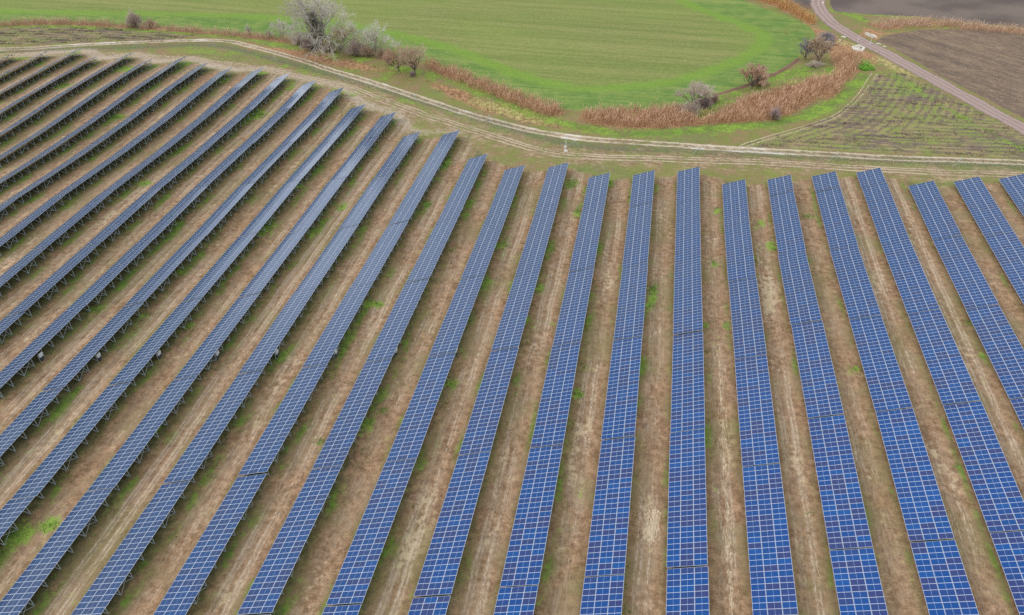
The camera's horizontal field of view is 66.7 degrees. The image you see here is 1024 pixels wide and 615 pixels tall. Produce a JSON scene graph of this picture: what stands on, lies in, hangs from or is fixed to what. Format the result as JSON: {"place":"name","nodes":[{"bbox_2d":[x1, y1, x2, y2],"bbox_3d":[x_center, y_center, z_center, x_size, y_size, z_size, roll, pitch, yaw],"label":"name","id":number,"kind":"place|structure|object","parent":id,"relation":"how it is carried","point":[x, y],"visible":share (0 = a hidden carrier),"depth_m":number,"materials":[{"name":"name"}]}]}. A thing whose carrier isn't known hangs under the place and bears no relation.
{"place":"outdoors","nodes":[
{"label":"outdoors","id":0,"kind":"place"},
{"bbox_2d":[0,0,815,110],"bbox_3d":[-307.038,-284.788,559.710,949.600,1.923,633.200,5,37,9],"label":"wheat field","id":1,"kind":"structure","parent":0,"point":[577,55],"depth_m":311.76,"materials":[{"name":"green plant"}]},
{"bbox_2d":[0,0,1023,614],"bbox_3d":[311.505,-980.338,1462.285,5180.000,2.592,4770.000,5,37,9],"label":"ground","id":2,"kind":"structure","parent":0,"point":[310,582],"depth_m":161.45,"materials":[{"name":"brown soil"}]},
{"bbox_2d":[0,496,34,545],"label":"solar table","id":3,"kind":"object","parent":2,"relation":"on","point":[11,511],"visible":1,"depth_m":124.42,"materials":[{"name":"glass"}]},
{"bbox_2d":[0,388,62,465],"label":"solar table","id":4,"kind":"object","parent":2,"relation":"on","point":[23,420],"visible":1,"depth_m":141.68,"materials":[{"name":"glass"}]},
{"bbox_2d":[0,194,65,255],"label":"solar table","id":5,"kind":"object","parent":2,"relation":"on","point":[21,225],"visible":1,"depth_m":198.77,"materials":[{"name":"glass"}]},
{"bbox_2d":[0,306,83,397],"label":"solar table","id":6,"kind":"object","parent":2,"relation":"on","point":[31,350],"visible":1,"depth_m":158.34,"materials":[{"name":"glass"}]},
{"bbox_2d":[6,242,100,315],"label":"solar table","id":7,"kind":"object","parent":2,"relation":"on","point":[34,296],"visible":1,"depth_m":177.20,"materials":[{"name":"glass"}]},
{"bbox_2d":[0,489,111,614],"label":"solar table","id":8,"kind":"object","parent":2,"relation":"on","point":[29,581],"visible":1,"depth_m":117.84,"materials":[{"name":"blue glass"}]},
{"bbox_2d":[11,382,130,498],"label":"solar table","id":9,"kind":"object","parent":2,"relation":"on","point":[41,476],"visible":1,"depth_m":136.51,"materials":[{"name":"blue glass"}]},
{"bbox_2d":[32,190,113,251],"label":"solar table","id":10,"kind":"object","parent":2,"relation":"on","point":[70,222],"visible":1,"depth_m":197.68,"materials":[{"name":"glass"}]},
{"bbox_2d":[42,302,143,391],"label":"solar table","id":11,"kind":"object","parent":2,"relation":"on","point":[70,370],"visible":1,"depth_m":157.34,"materials":[{"name":"blue glass"}]},
{"bbox_2d":[66,239,152,311],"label":"solar table","id":12,"kind":"object","parent":2,"relation":"on","point":[86,297],"visible":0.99,"depth_m":178.16,"materials":[{"name":"glass"}]},
{"bbox_2d":[84,188,160,247],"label":"solar table","id":13,"kind":"object","parent":2,"relation":"on","point":[119,220],"visible":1,"depth_m":198.85,"materials":[{"name":"glass"}]},
{"bbox_2d":[71,481,189,614],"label":"solar table","id":14,"kind":"object","parent":2,"relation":"on","point":[105,586],"visible":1,"depth_m":117.56,"materials":[{"name":"blue glass"}]},
{"bbox_2d":[87,376,196,490],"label":"solar table","id":15,"kind":"object","parent":2,"relation":"on","point":[127,453],"visible":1,"depth_m":137.24,"materials":[{"name":"blue glass"}]},
{"bbox_2d":[109,298,201,385],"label":"solar table","id":16,"kind":"object","parent":2,"relation":"on","point":[143,355],"visible":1,"depth_m":158.33,"materials":[{"name":"blue glass"}]},
{"bbox_2d":[124,236,204,306],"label":"solar table","id":17,"kind":"object","parent":2,"relation":"on","point":[162,274],"visible":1,"depth_m":179.15,"materials":[{"name":"glass"}]},
{"bbox_2d":[136,185,207,244],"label":"solar table","id":18,"kind":"object","parent":2,"relation":"on","point":[166,220],"visible":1,"depth_m":199.69,"materials":[{"name":"glass"}]},
{"bbox_2d":[153,474,265,614],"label":"solar table","id":19,"kind":"object","parent":2,"relation":"on","point":[188,583],"visible":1,"depth_m":117.49,"materials":[{"name":"blue glass"}]},
{"bbox_2d":[163,370,262,482],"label":"solar table","id":20,"kind":"object","parent":2,"relation":"on","point":[194,455],"visible":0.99,"depth_m":137.91,"materials":[{"name":"blue glass"}]},
{"bbox_2d":[136,21,293,42],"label":"reeds","id":21,"kind":"object","parent":2,"relation":"on","point":[191,30],"visible":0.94,"depth_m":325.68,"materials":[{"name":"plant"}]},
{"bbox_2d":[174,293,259,379],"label":"solar table","id":22,"kind":"object","parent":2,"relation":"on","point":[197,362],"visible":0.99,"depth_m":159.00,"materials":[{"name":"blue glass"}]},
{"bbox_2d":[182,232,256,302],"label":"solar table","id":23,"kind":"object","parent":2,"relation":"on","point":[208,280],"visible":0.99,"depth_m":180.06,"materials":[{"name":"glass"}]},
{"bbox_2d":[188,182,254,240],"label":"solar table","id":24,"kind":"object","parent":2,"relation":"on","point":[211,222],"visible":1,"depth_m":201.00,"materials":[{"name":"glass"}]},
{"bbox_2d":[239,179,300,237],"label":"solar table","id":25,"kind":"object","parent":2,"relation":"on","point":[265,213],"visible":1,"depth_m":201.69,"materials":[{"name":"glass"}]},
{"bbox_2d":[239,228,307,297],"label":"solar table","id":26,"kind":"object","parent":2,"relation":"on","point":[270,267],"visible":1,"depth_m":180.89,"materials":[{"name":"glass"}]},
{"bbox_2d":[238,288,315,373],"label":"solar table","id":27,"kind":"object","parent":2,"relation":"on","point":[269,342],"visible":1,"depth_m":159.77,"materials":[{"name":"blue glass"}]},
{"bbox_2d":[238,364,326,475],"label":"solar table","id":28,"kind":"object","parent":2,"relation":"on","point":[266,449],"visible":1,"depth_m":138.62,"materials":[{"name":"blue glass"}]},
{"bbox_2d":[237,466,341,614],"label":"solar table","id":29,"kind":"object","parent":2,"relation":"on","point":[268,584],"visible":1,"depth_m":117.53,"materials":[{"name":"blue glass"}]},
{"bbox_2d":[289,177,345,233],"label":"solar table","id":30,"kind":"object","parent":2,"relation":"on","point":[309,216],"visible":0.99,"depth_m":202.60,"materials":[{"name":"glass"}]},
{"bbox_2d":[276,0,369,62],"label":"bare tree","id":31,"kind":"object","parent":2,"relation":"on","point":[311,19],"visible":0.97,"depth_m":293.15,"materials":[{"name":"grey plant"}]},
{"bbox_2d":[295,224,358,292],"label":"solar table","id":32,"kind":"object","parent":2,"relation":"on","point":[317,272],"visible":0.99,"depth_m":181.63,"materials":[{"name":"glass"}]},
{"bbox_2d":[302,283,372,367],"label":"solar table","id":33,"kind":"object","parent":2,"relation":"on","point":[328,341],"visible":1,"depth_m":160.47,"materials":[{"name":"blue glass"}]},
{"bbox_2d":[312,358,391,468],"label":"solar table","id":34,"kind":"object","parent":2,"relation":"on","point":[340,440],"visible":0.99,"depth_m":139.53,"materials":[{"name":"blue glass"}]},
{"bbox_2d":[330,136,377,182],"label":"solar table","id":35,"kind":"object","parent":2,"relation":"on","point":[346,168],"visible":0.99,"depth_m":224.45,"materials":[{"name":"glass"}]},
{"bbox_2d":[339,173,391,229],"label":"solar table","id":36,"kind":"object","parent":2,"relation":"on","point":[359,210],"visible":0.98,"depth_m":203.30,"materials":[{"name":"glass"}]},
{"bbox_2d":[326,458,416,604],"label":"solar table","id":37,"kind":"object","parent":2,"relation":"on","point":[367,545],"visible":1,"depth_m":118.42,"materials":[{"name":"blue glass"}]},
{"bbox_2d":[351,221,407,287],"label":"solar table","id":38,"kind":"object","parent":2,"relation":"on","point":[378,257],"visible":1,"depth_m":182.37,"materials":[{"name":"glass"}]},
{"bbox_2d":[374,133,418,178],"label":"solar table","id":39,"kind":"object","parent":2,"relation":"on","point":[393,160],"visible":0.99,"depth_m":225.25,"materials":[{"name":"glass"}]},
{"bbox_2d":[366,278,428,362],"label":"solar table","id":40,"kind":"object","parent":2,"relation":"on","point":[392,332],"visible":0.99,"depth_m":161.33,"materials":[{"name":"blue glass"}]},
{"bbox_2d":[388,170,436,225],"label":"solar table","id":41,"kind":"object","parent":2,"relation":"on","point":[411,200],"visible":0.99,"depth_m":204.02,"materials":[{"name":"glass"}]},
{"bbox_2d":[386,353,454,461],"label":"solar table","id":42,"kind":"object","parent":2,"relation":"on","point":[409,438],"visible":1,"depth_m":140.44,"materials":[{"name":"blue glass"}]},
{"bbox_2d":[408,596,450,614],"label":"solar table","id":43,"kind":"object","parent":2,"relation":"on","point":[426,605],"visible":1,"depth_m":108.77,"materials":[{"name":"glass"}]},
{"bbox_2d":[406,217,457,283],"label":"solar table","id":44,"kind":"object","parent":2,"relation":"on","point":[427,260],"visible":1,"depth_m":183.07,"materials":[{"name":"glass"}]},
{"bbox_2d":[418,130,459,175],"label":"solar table","id":45,"kind":"object","parent":2,"relation":"on","point":[445,143],"visible":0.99,"depth_m":226.09,"materials":[{"name":"glass"}]},
{"bbox_2d":[414,452,489,595],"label":"solar table","id":46,"kind":"object","parent":2,"relation":"on","point":[445,556],"visible":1,"depth_m":119.42,"materials":[{"name":"blue glass"}]},
{"bbox_2d":[429,274,484,356],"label":"solar table","id":47,"kind":"object","parent":2,"relation":"on","point":[450,333],"visible":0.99,"depth_m":162.21,"materials":[{"name":"blue glass"}]},
{"bbox_2d":[437,167,480,222],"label":"solar table","id":48,"kind":"object","parent":2,"relation":"on","point":[458,197],"visible":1,"depth_m":204.96,"materials":[{"name":"glass"}]},
{"bbox_2d":[461,213,507,278],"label":"solar table","id":49,"kind":"object","parent":2,"relation":"on","point":[480,258],"visible":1,"depth_m":184.11,"materials":[{"name":"glass"}]},
{"bbox_2d":[459,347,518,454],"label":"solar table","id":50,"kind":"object","parent":2,"relation":"on","point":[479,436],"visible":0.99,"depth_m":141.32,"materials":[{"name":"blue glass"}]},
{"bbox_2d":[423,55,567,116],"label":"reeds","id":51,"kind":"object","parent":2,"relation":"on","point":[502,91],"visible":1,"depth_m":263.96,"materials":[{"name":"brown plant"}]},
{"bbox_2d":[486,165,524,219],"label":"solar table","id":52,"kind":"object","parent":2,"relation":"on","point":[504,194],"visible":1,"depth_m":205.52,"materials":[{"name":"glass"}]},
{"bbox_2d":[0,71,1023,613],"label":"weeds","id":53,"kind":"object","parent":2,"relation":"on","point":[410,337],"visible":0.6,"depth_m":170.89,"materials":[{"name":"plant"}]},
{"bbox_2d":[2,40,1022,168],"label":"fence","id":54,"kind":"object","parent":2,"relation":"on","point":[423,100],"visible":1,"depth_m":234.75,"materials":[{"name":"grey metal"}]},
{"bbox_2d":[491,271,539,350],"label":"solar table","id":55,"kind":"object","parent":2,"relation":"on","point":[513,318],"visible":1,"depth_m":163.17,"materials":[{"name":"blue glass"}]},
{"bbox_2d":[494,585,537,614],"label":"solar table","id":56,"kind":"object","parent":2,"relation":"on","point":[517,605],"visible":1,"depth_m":109.20,"materials":[{"name":"glass"}]},
{"bbox_2d":[500,445,562,586],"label":"solar table","id":57,"kind":"object","parent":2,"relation":"on","point":[536,479],"visible":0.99,"depth_m":120.64,"materials":[{"name":"blue glass"}]},
{"bbox_2d":[515,210,555,274],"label":"solar table","id":58,"kind":"object","parent":2,"relation":"on","point":[535,252],"visible":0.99,"depth_m":185.11,"materials":[{"name":"glass"}]},
{"bbox_2d":[534,162,568,214],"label":"solar table","id":59,"kind":"object","parent":2,"relation":"on","point":[549,197],"visible":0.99,"depth_m":205.95,"materials":[{"name":"glass"}]},
{"bbox_2d":[530,342,579,447],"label":"solar table","id":60,"kind":"object","parent":2,"relation":"on","point":[551,411],"visible":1,"depth_m":142.51,"materials":[{"name":"blue glass"}]},
{"bbox_2d":[553,267,593,345],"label":"solar table","id":61,"kind":"object","parent":2,"relation":"on","point":[569,329],"visible":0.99,"depth_m":164.44,"materials":[{"name":"blue glass"}]},
{"bbox_2d":[569,206,603,270],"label":"solar table","id":62,"kind":"object","parent":2,"relation":"on","point":[589,237],"visible":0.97,"depth_m":186.29,"materials":[{"name":"glass"}]},
{"bbox_2d":[582,173,609,210],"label":"solar table","id":63,"kind":"object","parent":2,"relation":"on","point":[595,195],"visible":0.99,"depth_m":204.21,"materials":[{"name":"glass"}]},
{"bbox_2d":[580,575,623,614],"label":"solar table","id":64,"kind":"object","parent":2,"relation":"on","point":[601,587],"visible":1,"depth_m":109.73,"materials":[{"name":"blue glass"}]},
{"bbox_2d":[585,437,634,575],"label":"solar table","id":65,"kind":"object","parent":2,"relation":"on","point":[610,537],"visible":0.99,"depth_m":121.83,"materials":[{"name":"blue glass"}]},
{"bbox_2d":[601,336,641,439],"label":"solar table","id":66,"kind":"object","parent":2,"relation":"on","point":[624,375],"visible":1,"depth_m":143.71,"materials":[{"name":"blue glass"}]},
{"bbox_2d":[614,263,647,339],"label":"solar table","id":67,"kind":"object","parent":2,"relation":"on","point":[628,325],"visible":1,"depth_m":165.65,"materials":[{"name":"blue glass"}]},
{"bbox_2d":[622,202,651,266],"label":"solar table","id":68,"kind":"object","parent":2,"relation":"on","point":[637,243],"visible":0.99,"depth_m":187.48,"materials":[{"name":"glass"}]},
{"bbox_2d":[630,170,654,206],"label":"solar table","id":69,"kind":"object","parent":2,"relation":"on","point":[644,195],"visible":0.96,"depth_m":204.95,"materials":[{"name":"glass"}]},
{"bbox_2d":[667,429,707,566],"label":"solar table","id":70,"kind":"object","parent":2,"relation":"on","point":[687,546],"visible":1,"depth_m":122.83,"materials":[{"name":"blue glass"}]},
{"bbox_2d":[666,566,708,614],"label":"solar table","id":71,"kind":"object","parent":2,"relation":"on","point":[687,600],"visible":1,"depth_m":110.03,"materials":[{"name":"blue glass"}]},
{"bbox_2d":[671,331,704,431],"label":"solar table","id":72,"kind":"object","parent":2,"relation":"on","point":[687,407],"visible":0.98,"depth_m":144.58,"materials":[{"name":"blue glass"}]},
{"bbox_2d":[673,258,702,334],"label":"solar table","id":73,"kind":"object","parent":2,"relation":"on","point":[687,284],"visible":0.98,"depth_m":166.59,"materials":[{"name":"blue glass"}]},
{"bbox_2d":[675,198,700,262],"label":"solar table","id":74,"kind":"object","parent":2,"relation":"on","point":[687,239],"visible":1,"depth_m":188.37,"materials":[{"name":"glass"}]},
{"bbox_2d":[676,167,699,202],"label":"solar table","id":75,"kind":"object","parent":2,"relation":"on","point":[690,178],"visible":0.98,"depth_m":205.84,"materials":[{"name":"glass"}]},
{"bbox_2d":[578,47,867,128],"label":"reeds","id":76,"kind":"object","parent":2,"relation":"on","point":[844,67],"visible":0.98,"depth_m":244.84,"materials":[{"name":"brown plant"}]},
{"bbox_2d":[722,179,748,218],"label":"solar table","id":77,"kind":"object","parent":2,"relation":"on","point":[734,199],"visible":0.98,"depth_m":199.78,"materials":[{"name":"glass"}]},
{"bbox_2d":[724,214,755,281],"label":"solar table","id":78,"kind":"object","parent":2,"relation":"on","point":[740,239],"visible":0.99,"depth_m":181.77,"materials":[{"name":"blue glass"}]},
{"bbox_2d":[729,277,766,358],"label":"solar table","id":79,"kind":"object","parent":2,"relation":"on","point":[745,291],"visible":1,"depth_m":159.81,"materials":[{"name":"blue glass"}]},
{"bbox_2d":[735,355,779,466],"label":"solar table","id":80,"kind":"object","parent":2,"relation":"on","point":[756,424],"visible":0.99,"depth_m":137.83,"materials":[{"name":"blue glass"}]},
{"bbox_2d":[742,463,797,614],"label":"solar table","id":81,"kind":"object","parent":2,"relation":"on","point":[768,547],"visible":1,"depth_m":116.04,"materials":[{"name":"blue glass"}]},
{"bbox_2d":[770,191,804,253],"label":"solar table","id":82,"kind":"object","parent":2,"relation":"on","point":[787,205],"visible":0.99,"depth_m":189.86,"materials":[{"name":"glass"}]},
{"bbox_2d":[778,249,820,324],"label":"solar table","id":83,"kind":"object","parent":2,"relation":"on","point":[800,277],"visible":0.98,"depth_m":168.12,"materials":[{"name":"blue glass"}]},
{"bbox_2d":[791,320,843,417],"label":"solar table","id":84,"kind":"object","parent":2,"relation":"on","point":[819,382],"visible":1,"depth_m":146.01,"materials":[{"name":"blue glass"}]},
{"bbox_2d":[816,187,857,249],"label":"solar table","id":85,"kind":"object","parent":2,"relation":"on","point":[834,217],"visible":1,"depth_m":190.33,"materials":[{"name":"blue glass"}]},
{"bbox_2d":[808,415,872,549],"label":"solar table","id":86,"kind":"object","parent":2,"relation":"on","point":[842,501],"visible":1,"depth_m":124.16,"materials":[{"name":"blue glass"}]},
{"bbox_2d":[830,245,880,319],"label":"solar table","id":87,"kind":"object","parent":2,"relation":"on","point":[849,257],"visible":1,"depth_m":168.61,"materials":[{"name":"blue glass"}]},
{"bbox_2d":[830,548,887,614],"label":"solar table","id":88,"kind":"object","parent":2,"relation":"on","point":[858,594],"visible":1,"depth_m":110.21,"materials":[{"name":"blue glass"}]},
{"bbox_2d":[850,315,911,411],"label":"solar table","id":89,"kind":"object","parent":2,"relation":"on","point":[873,329],"visible":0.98,"depth_m":146.55,"materials":[{"name":"blue glass"}]},
{"bbox_2d":[862,182,908,243],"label":"solar table","id":90,"kind":"object","parent":2,"relation":"on","point":[880,193],"visible":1,"depth_m":190.83,"materials":[{"name":"blue glass"}]},
{"bbox_2d":[749,73,1022,157],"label":"weeds","id":91,"kind":"object","parent":2,"relation":"on","point":[906,125],"visible":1,"depth_m":234.66,"materials":[{"name":"plant"}]},
{"bbox_2d":[882,239,939,313],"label":"solar table","id":92,"kind":"object","parent":2,"relation":"on","point":[895,253],"visible":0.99,"depth_m":169.06,"materials":[{"name":"blue glass"}]},
{"bbox_2d":[876,408,953,540],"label":"solar table","id":93,"kind":"object","parent":2,"relation":"on","point":[915,483],"visible":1,"depth_m":124.62,"materials":[{"name":"blue glass"}]},
{"bbox_2d":[908,181,960,239],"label":"solar table","id":94,"kind":"object","parent":2,"relation":"on","point":[930,202],"visible":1,"depth_m":190.88,"materials":[{"name":"blue glass"}]},
{"bbox_2d":[908,309,979,404],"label":"solar table","id":95,"kind":"object","parent":2,"relation":"on","point":[945,355],"visible":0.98,"depth_m":147.06,"materials":[{"name":"blue glass"}]},
{"bbox_2d":[910,540,978,614],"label":"solar table","id":96,"kind":"object","parent":2,"relation":"on","point":[940,570],"visible":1,"depth_m":110.14,"materials":[{"name":"blue glass"}]},
{"bbox_2d":[868,14,1023,36],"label":"reeds","id":97,"kind":"object","parent":2,"relation":"on","point":[963,24],"visible":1,"depth_m":307.39,"materials":[{"name":"plant"}]},
{"bbox_2d":[933,235,998,308],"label":"solar table","id":98,"kind":"object","parent":2,"relation":"on","point":[972,292],"visible":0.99,"depth_m":169.49,"materials":[{"name":"blue glass"}]},
{"bbox_2d":[943,401,1023,531],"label":"solar table","id":99,"kind":"object","parent":2,"relation":"on","point":[1001,504],"visible":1,"depth_m":125.46,"materials":[{"name":"blue glass"}]},
{"bbox_2d":[954,177,1012,235],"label":"solar table","id":100,"kind":"object","parent":2,"relation":"on","point":[993,219],"visible":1,"depth_m":191.32,"materials":[{"name":"blue glass"}]},
{"bbox_2d":[966,304,1023,398],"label":"solar table","id":101,"kind":"object","parent":2,"relation":"on","point":[995,341],"visible":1,"depth_m":149.34,"materials":[{"name":"blue glass"}]},
{"bbox_2d":[985,231,1023,303],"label":"solar table","id":102,"kind":"object","parent":2,"relation":"on","point":[999,246],"visible":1,"depth_m":174.12,"materials":[{"name":"glass"}]},
{"bbox_2d":[990,531,1023,614],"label":"solar table","id":103,"kind":"object","parent":2,"relation":"on","point":[1007,558],"visible":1,"depth_m":112.42,"materials":[{"name":"blue glass"}]},
{"bbox_2d":[0,26,1023,158],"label":"fallow land","id":104,"kind":"structure","parent":0,"point":[831,130],"depth_m":235.98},
{"bbox_2d":[0,39,1023,164],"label":"farm track","id":105,"kind":"structure","parent":0,"point":[572,137],"depth_m":234.05,"materials":[{"name":"beige soil"}]},
{"bbox_2d":[0,52,1023,177],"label":"service track","id":106,"kind":"structure","parent":0,"point":[602,156],"depth_m":224.32,"materials":[{"name":"soil"}]},
{"bbox_2d":[787,0,1023,26],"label":"ploughed field","id":107,"kind":"structure","parent":0,"point":[1009,12],"depth_m":327.19,"materials":[{"name":"brown soil"}]},
{"bbox_2d":[809,0,1023,134],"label":"dirt road","id":108,"kind":"structure","parent":0,"point":[826,17],"depth_m":270.56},
{"bbox_2d":[876,28,1023,117],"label":"ploughed field","id":109,"kind":"structure","parent":0,"point":[989,66],"depth_m":280.06,"materials":[{"name":"brown soil"}]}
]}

